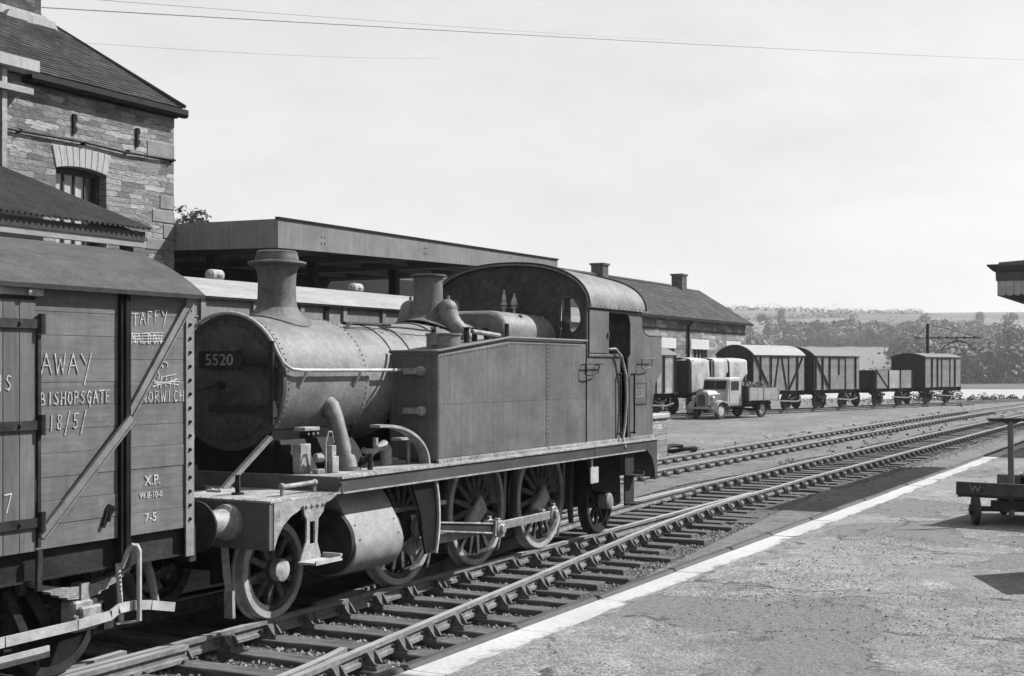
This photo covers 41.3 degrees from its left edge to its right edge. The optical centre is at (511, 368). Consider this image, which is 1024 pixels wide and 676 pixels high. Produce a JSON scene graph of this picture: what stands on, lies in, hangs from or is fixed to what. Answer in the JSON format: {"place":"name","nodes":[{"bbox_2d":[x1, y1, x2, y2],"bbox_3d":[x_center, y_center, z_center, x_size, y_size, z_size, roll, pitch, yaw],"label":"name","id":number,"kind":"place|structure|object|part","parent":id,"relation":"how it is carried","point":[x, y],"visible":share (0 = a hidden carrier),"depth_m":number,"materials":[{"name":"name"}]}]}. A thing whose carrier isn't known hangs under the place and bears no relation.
{"place":"outdoors","nodes":[
{"label":"outdoors","id":0,"kind":"place"},
{"bbox_2d":[41,0,1023,312],"label":"sky","id":1,"kind":"structure","parent":0,"point":[806,178],"materials":[{"name":"white"}]},
{"bbox_2d":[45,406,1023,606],"bbox_3d":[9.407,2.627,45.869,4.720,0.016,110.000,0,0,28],"label":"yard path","id":2,"kind":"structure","parent":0,"point":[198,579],"depth_m":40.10,"materials":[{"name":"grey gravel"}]},
{"bbox_2d":[179,310,1023,596],"bbox_3d":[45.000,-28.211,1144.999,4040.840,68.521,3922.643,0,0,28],"label":"ground","id":3,"kind":"structure","parent":0,"point":[685,430],"depth_m":77.22,"materials":[{"name":"grey plant"}]},
{"bbox_2d":[0,0,188,269],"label":"stone building","id":4,"kind":"structure","parent":3,"relation":"on","point":[87,145],"depth_m":23.54,"materials":[{"name":"stone"}]},
{"bbox_2d":[52,145,110,246],"bbox_3d":[-7.545,-2.940,23.460,0.370,1.680,1.353,0,0,28],"label":"window","id":5,"kind":"structure","parent":4,"relation":"in","point":[78,170],"depth_m":23.50,"materials":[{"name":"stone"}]},
{"bbox_2d":[84,42,434,58],"bbox_3d":[-10.293,-12.366,52.000,0.020,12.137,58.812,0,0,12],"label":"telephone wire","id":6,"kind":"object","parent":4,"relation":"attached to","point":[254,53],"visible":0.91,"depth_m":51.77,"materials":[{"name":"black metal"}]},
{"bbox_2d":[103,0,713,41],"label":"telephone wire","id":7,"kind":"object","parent":4,"relation":"attached to","point":[350,18],"visible":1,"depth_m":56.16,"materials":[{"name":"black metal"}]},
{"bbox_2d":[41,6,1023,59],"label":"telephone wire","id":8,"kind":"object","parent":4,"relation":"attached to","point":[440,30],"visible":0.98,"depth_m":46.67,"materials":[{"name":"black metal"}]},
{"bbox_2d":[174,205,211,223],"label":"tree","id":9,"kind":"object","parent":3,"relation":"on","point":[193,216],"visible":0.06,"depth_m":95.86,"materials":[{"name":"grey plant"}]},
{"bbox_2d":[174,217,558,296],"bbox_3d":[-3.527,-0.168,33.226,7.130,5.235,16.400,0,0,28],"label":"goods awning","id":10,"kind":"object","parent":3,"relation":"on","point":[335,257],"visible":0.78,"depth_m":28.88,"materials":[{"name":"paint"}]},
{"bbox_2d":[0,414,1023,675],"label":"railway track","id":11,"kind":"structure","parent":3,"relation":"on","point":[628,530],"depth_m":15.58,"materials":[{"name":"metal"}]},
{"bbox_2d":[0,236,204,675],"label":"goods van","id":12,"kind":"object","parent":11,"relation":"on","point":[96,408],"visible":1,"depth_m":10.63,"materials":[{"name":"painted wood planks"},{"name":"canvas"},{"name":"black iron"}]},
{"bbox_3d":[-3.724,0.425,9.694,0.105,1.860,0.989,0,0,28],"label":"door","id":13,"kind":"part","parent":12,"relation":"part of","materials":[{"name":"wood"}]},
{"bbox_2d":[114,250,661,620],"bbox_3d":[-1.173,0.483,17.239,3.200,3.994,10.558,0,0,28],"label":"steam locomotive","id":14,"kind":"object","parent":11,"relation":"on","point":[490,403],"visible":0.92,"depth_m":15.36,"materials":[{"name":"black metal"}]},
{"bbox_2d":[194,319,278,445],"bbox_3d":[-2.942,0.145,13.860,1.310,1.310,0.171,0,0,28],"label":"smokebox door","id":15,"kind":"structure","parent":14,"relation":"in","point":[232,406],"depth_m":13.80,"materials":[{"name":"metal"}]},
{"bbox_2d":[91,403,1023,580],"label":"railway track","id":16,"kind":"structure","parent":3,"relation":"on","point":[726,460],"depth_m":44.81,"materials":[{"name":"metal"}]},
{"bbox_2d":[183,269,412,438],"bbox_3d":[-6.062,0.529,16.154,2.845,3.903,17.800,0,0,28],"label":"parcels coach","id":17,"kind":"object","parent":16,"relation":"on","point":[354,303],"visible":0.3,"depth_m":19.60,"materials":[{"name":"painted wood"},{"name":"painted canvas roof"},{"name":"iron"}]},
{"bbox_2d":[561,307,579,331],"bbox_3d":[-0.032,0.489,27.671,2.845,3.983,6.200,0,0,28],"label":"parcels coach","id":18,"kind":"object","parent":16,"relation":"on","point":[575,317],"visible":0.01,"depth_m":27.37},
{"bbox_2d":[400,263,753,410],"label":"yard building","id":19,"kind":"structure","parent":3,"relation":"on","point":[680,318],"depth_m":84.56,"materials":[{"name":"stone"}]},
{"bbox_2d":[661,338,675,409],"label":"door","id":20,"kind":"structure","parent":19,"relation":"in","point":[669,343],"depth_m":80.22,"materials":[{"name":"metal"}]},
{"bbox_2d":[691,339,708,357],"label":"window","id":21,"kind":"structure","parent":19,"relation":"in","point":[698,347],"depth_m":85.04,"materials":[{"name":"grey metal"}]},
{"bbox_2d":[726,341,740,345],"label":"window","id":22,"kind":"structure","parent":19,"relation":"in","point":[727,342],"depth_m":90.41,"materials":[{"name":"grey metal"}]},
{"bbox_2d":[152,430,1023,675],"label":"ballast stones","id":23,"kind":"object","parent":3,"relation":"on","point":[396,662],"visible":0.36,"depth_m":16.54,"materials":[{"name":"grey gravel"}]},
{"bbox_2d":[653,413,669,457],"bbox_3d":[-6.084,2.035,24.439,4.550,1.430,37.660,0,0,28],"label":"loading dock","id":24,"kind":"object","parent":3,"relation":"on","point":[660,426],"visible":0.12,"depth_m":39.58,"materials":[{"name":"stone"}]},
{"bbox_2d":[370,260,1023,675],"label":"platform","id":25,"kind":"structure","parent":3,"relation":"on","point":[563,639],"depth_m":9.06,"materials":[{"name":"white concrete"}]},
{"bbox_2d":[956,418,1023,523],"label":"luggage trolley","id":26,"kind":"object","parent":25,"relation":"on","point":[1006,491],"visible":1,"depth_m":13.88,"materials":[{"name":"grey wood"}]},
{"bbox_2d":[686,377,778,418],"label":"lorry","id":27,"kind":"object","parent":3,"relation":"on","point":[716,396],"visible":1,"depth_m":69.22,"materials":[{"name":"paint"}]},
{"bbox_2d":[730,380,739,403],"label":"door","id":28,"kind":"structure","parent":27,"relation":"in","point":[734,384],"depth_m":69.11,"materials":[{"name":"paint"}]},
{"bbox_2d":[742,381,773,387],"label":"coal heap","id":29,"kind":"object","parent":27,"relation":"on","point":[758,384],"visible":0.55,"depth_m":71.08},
{"bbox_2d":[746,328,784,339],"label":"hedge","id":30,"kind":"object","parent":3,"relation":"on","point":[769,336],"visible":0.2,"depth_m":739.20,"materials":[{"name":"grey plant"}]},
{"bbox_2d":[772,305,786,334],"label":"hedge","id":31,"kind":"object","parent":3,"relation":"on","point":[781,312],"visible":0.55,"depth_m":890.34,"materials":[{"name":"plant"}]},
{"bbox_2d":[564,412,1023,522],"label":"track bed","id":32,"kind":"object","parent":3,"relation":"on","point":[768,509],"visible":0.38,"depth_m":30.77,"materials":[{"name":"grey gravel"}]},
{"bbox_2d":[751,333,845,345],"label":"hedge","id":33,"kind":"object","parent":3,"relation":"on","point":[776,340],"visible":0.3,"depth_m":702.36,"materials":[{"name":"grey plant"}]},
{"bbox_2d":[741,309,857,319],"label":"hedge","id":34,"kind":"object","parent":3,"relation":"on","point":[806,315],"visible":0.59,"depth_m":893.91,"materials":[{"name":"grey plant"}]},
{"bbox_2d":[644,410,994,486],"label":"cinders","id":35,"kind":"object","parent":3,"relation":"on","point":[807,441],"visible":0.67,"depth_m":53.99,"materials":[{"name":"gravel"}]},
{"bbox_2d":[726,301,923,313],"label":"hedge","id":36,"kind":"object","parent":3,"relation":"on","point":[813,308],"visible":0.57,"depth_m":988.51,"materials":[{"name":"grey plant"}]},
{"bbox_2d":[667,408,1021,462],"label":"track weeds","id":37,"kind":"object","parent":3,"relation":"on","point":[849,447],"visible":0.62,"depth_m":54.05,"materials":[{"name":"grey plant"}]},
{"bbox_2d":[667,398,1023,418],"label":"railway track","id":38,"kind":"structure","parent":3,"relation":"on","point":[789,410],"depth_m":83.98,"materials":[{"name":"grey metal"}]},
{"bbox_2d":[653,347,677,412],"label":"goods van","id":39,"kind":"object","parent":38,"relation":"on","point":[665,385],"visible":0.15,"depth_m":68.96,"materials":[{"name":"grey wood"}]},
{"bbox_2d":[661,360,745,413],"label":"open wagon","id":40,"kind":"object","parent":38,"relation":"on","point":[683,378],"visible":0.24,"depth_m":70.84,"materials":[{"name":"black wood"}]},
{"bbox_2d":[676,357,708,393],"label":"wagon sheet","id":41,"kind":"object","parent":40,"relation":"hanging from","point":[699,371],"visible":0.79,"depth_m":70.83,"materials":[{"name":"grey fabric"}]},
{"bbox_2d":[686,358,727,376],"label":"wagon sheet","id":42,"kind":"object","parent":40,"relation":"attached to","point":[720,368],"visible":0.76,"depth_m":72.33,"materials":[{"name":"grey fabric"}]},
{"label":"door","id":43,"kind":"part","parent":40,"relation":"part of","materials":[{"name":"grey wood"}]},
{"bbox_2d":[706,358,746,380],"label":"wagon sheet","id":44,"kind":"object","parent":40,"relation":"on","point":[737,367],"visible":0.71,"depth_m":73.58,"materials":[{"name":"grey fabric"}]},
{"bbox_2d":[715,344,805,410],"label":"goods van","id":45,"kind":"object","parent":38,"relation":"on","point":[781,368],"visible":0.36,"depth_m":76.62,"materials":[{"name":"grey wood"}]},
{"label":"door","id":46,"kind":"part","parent":45,"relation":"part of","materials":[{"name":"grey wood"}]},
{"bbox_2d":[791,347,860,408],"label":"goods van","id":47,"kind":"object","parent":38,"relation":"on","point":[831,370],"visible":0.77,"depth_m":81.19,"materials":[{"name":"grey wood"}]},
{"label":"door","id":48,"kind":"part","parent":47,"relation":"part of","materials":[{"name":"grey wood"}]},
{"bbox_2d":[847,370,912,405],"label":"open wagon","id":49,"kind":"object","parent":38,"relation":"on","point":[875,384],"visible":0.81,"depth_m":86.36,"materials":[{"name":"grey wood"}]},
{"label":"door","id":50,"kind":"part","parent":49,"relation":"part of","materials":[{"name":"grey wood"}]},
{"bbox_2d":[891,353,961,403],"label":"goods van","id":51,"kind":"object","parent":38,"relation":"on","point":[932,372],"visible":0.84,"depth_m":91.40,"materials":[{"name":"grey wood"}]},
{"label":"door","id":52,"kind":"part","parent":51,"relation":"part of","materials":[{"name":"grey wood"}]},
{"bbox_2d":[746,313,1023,353],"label":"wood","id":53,"kind":"object","parent":3,"relation":"on","point":[853,335],"visible":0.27,"depth_m":708.92,"materials":[{"name":"grey plant"}]},
{"bbox_2d":[801,397,1010,407],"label":"weeds","id":54,"kind":"object","parent":3,"relation":"on","point":[810,399],"visible":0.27,"depth_m":101.89,"materials":[{"name":"grey plant"}]},
{"bbox_2d":[863,311,986,325],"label":"hedge","id":55,"kind":"object","parent":3,"relation":"on","point":[979,316],"visible":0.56,"depth_m":869.64,"materials":[{"name":"grey plant"}]},
{"bbox_2d":[910,389,962,400],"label":"hedge","id":56,"kind":"object","parent":3,"relation":"on","point":[938,395],"visible":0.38,"depth_m":110.51,"materials":[{"name":"grey plant"}]},
{"bbox_2d":[863,345,1023,383],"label":"hedge","id":57,"kind":"object","parent":3,"relation":"on","point":[1003,380],"visible":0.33,"depth_m":395.79,"materials":[{"name":"grey plant"}]},
{"bbox_2d":[914,324,983,352],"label":"loading gauge","id":58,"kind":"object","parent":3,"relation":"on","point":[927,337],"visible":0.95,"depth_m":104.41,"materials":[{"name":"black metal"}]},
{"bbox_2d":[883,332,1023,379],"bbox_3d":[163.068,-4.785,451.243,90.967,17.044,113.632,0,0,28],"label":"wood","id":59,"kind":"object","parent":3,"relation":"on","point":[942,342],"visible":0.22,"depth_m":441.01,"materials":[{"name":"grey plant"}]},
{"bbox_2d":[960,353,988,382],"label":"tree","id":60,"kind":"object","parent":3,"relation":"on","point":[972,362],"visible":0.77,"depth_m":395.80,"materials":[{"name":"grey plant"}]},
{"bbox_2d":[955,392,1023,400],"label":"hedge","id":61,"kind":"object","parent":3,"relation":"on","point":[982,397],"visible":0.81,"depth_m":112.45,"materials":[{"name":"grey plant"}]},
{"bbox_2d":[990,346,1023,382],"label":"tree","id":62,"kind":"object","parent":3,"relation":"on","point":[1005,362],"visible":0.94,"depth_m":397.71,"materials":[{"name":"grey plant"}]},
{"bbox_2d":[995,322,1023,378],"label":"tree","id":63,"kind":"object","parent":3,"relation":"on","point":[1012,336],"visible":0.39,"depth_m":438.10,"materials":[{"name":"grey plant"}]},
{"bbox_2d":[667,444,697,452],"bbox_3d":[5.338,2.520,42.829,1.032,0.237,1.935,0,0,10],"label":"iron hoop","id":64,"kind":"object","parent":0,"point":[680,447],"visible":0.96,"depth_m":42.17,"materials":[{"name":"grey metal"}]},
{"bbox_2d":[573,499,1023,675],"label":"gravel","id":65,"kind":"structure","parent":0,"point":[797,565],"depth_m":9.31,"materials":[{"name":"grey gravel"}]},
{"bbox_2d":[642,433,1023,577],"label":"cinder path","id":66,"kind":"structure","parent":0,"point":[794,513],"depth_m":27.83,"materials":[{"name":"grey gravel"}]},
{"bbox_2d":[779,389,1023,398],"bbox_3d":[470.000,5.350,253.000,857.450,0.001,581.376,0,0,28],"label":"river","id":67,"kind":"structure","parent":0,"point":[1019,393],"depth_m":289.89,"materials":[{"name":"grey liquid"}]},
{"bbox_2d":[1020,472,1023,483],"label":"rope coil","id":68,"kind":"object","parent":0,"point":[1022,479],"visible":0.73,"depth_m":14.71,"materials":[{"name":"black fabric"}]}
]}

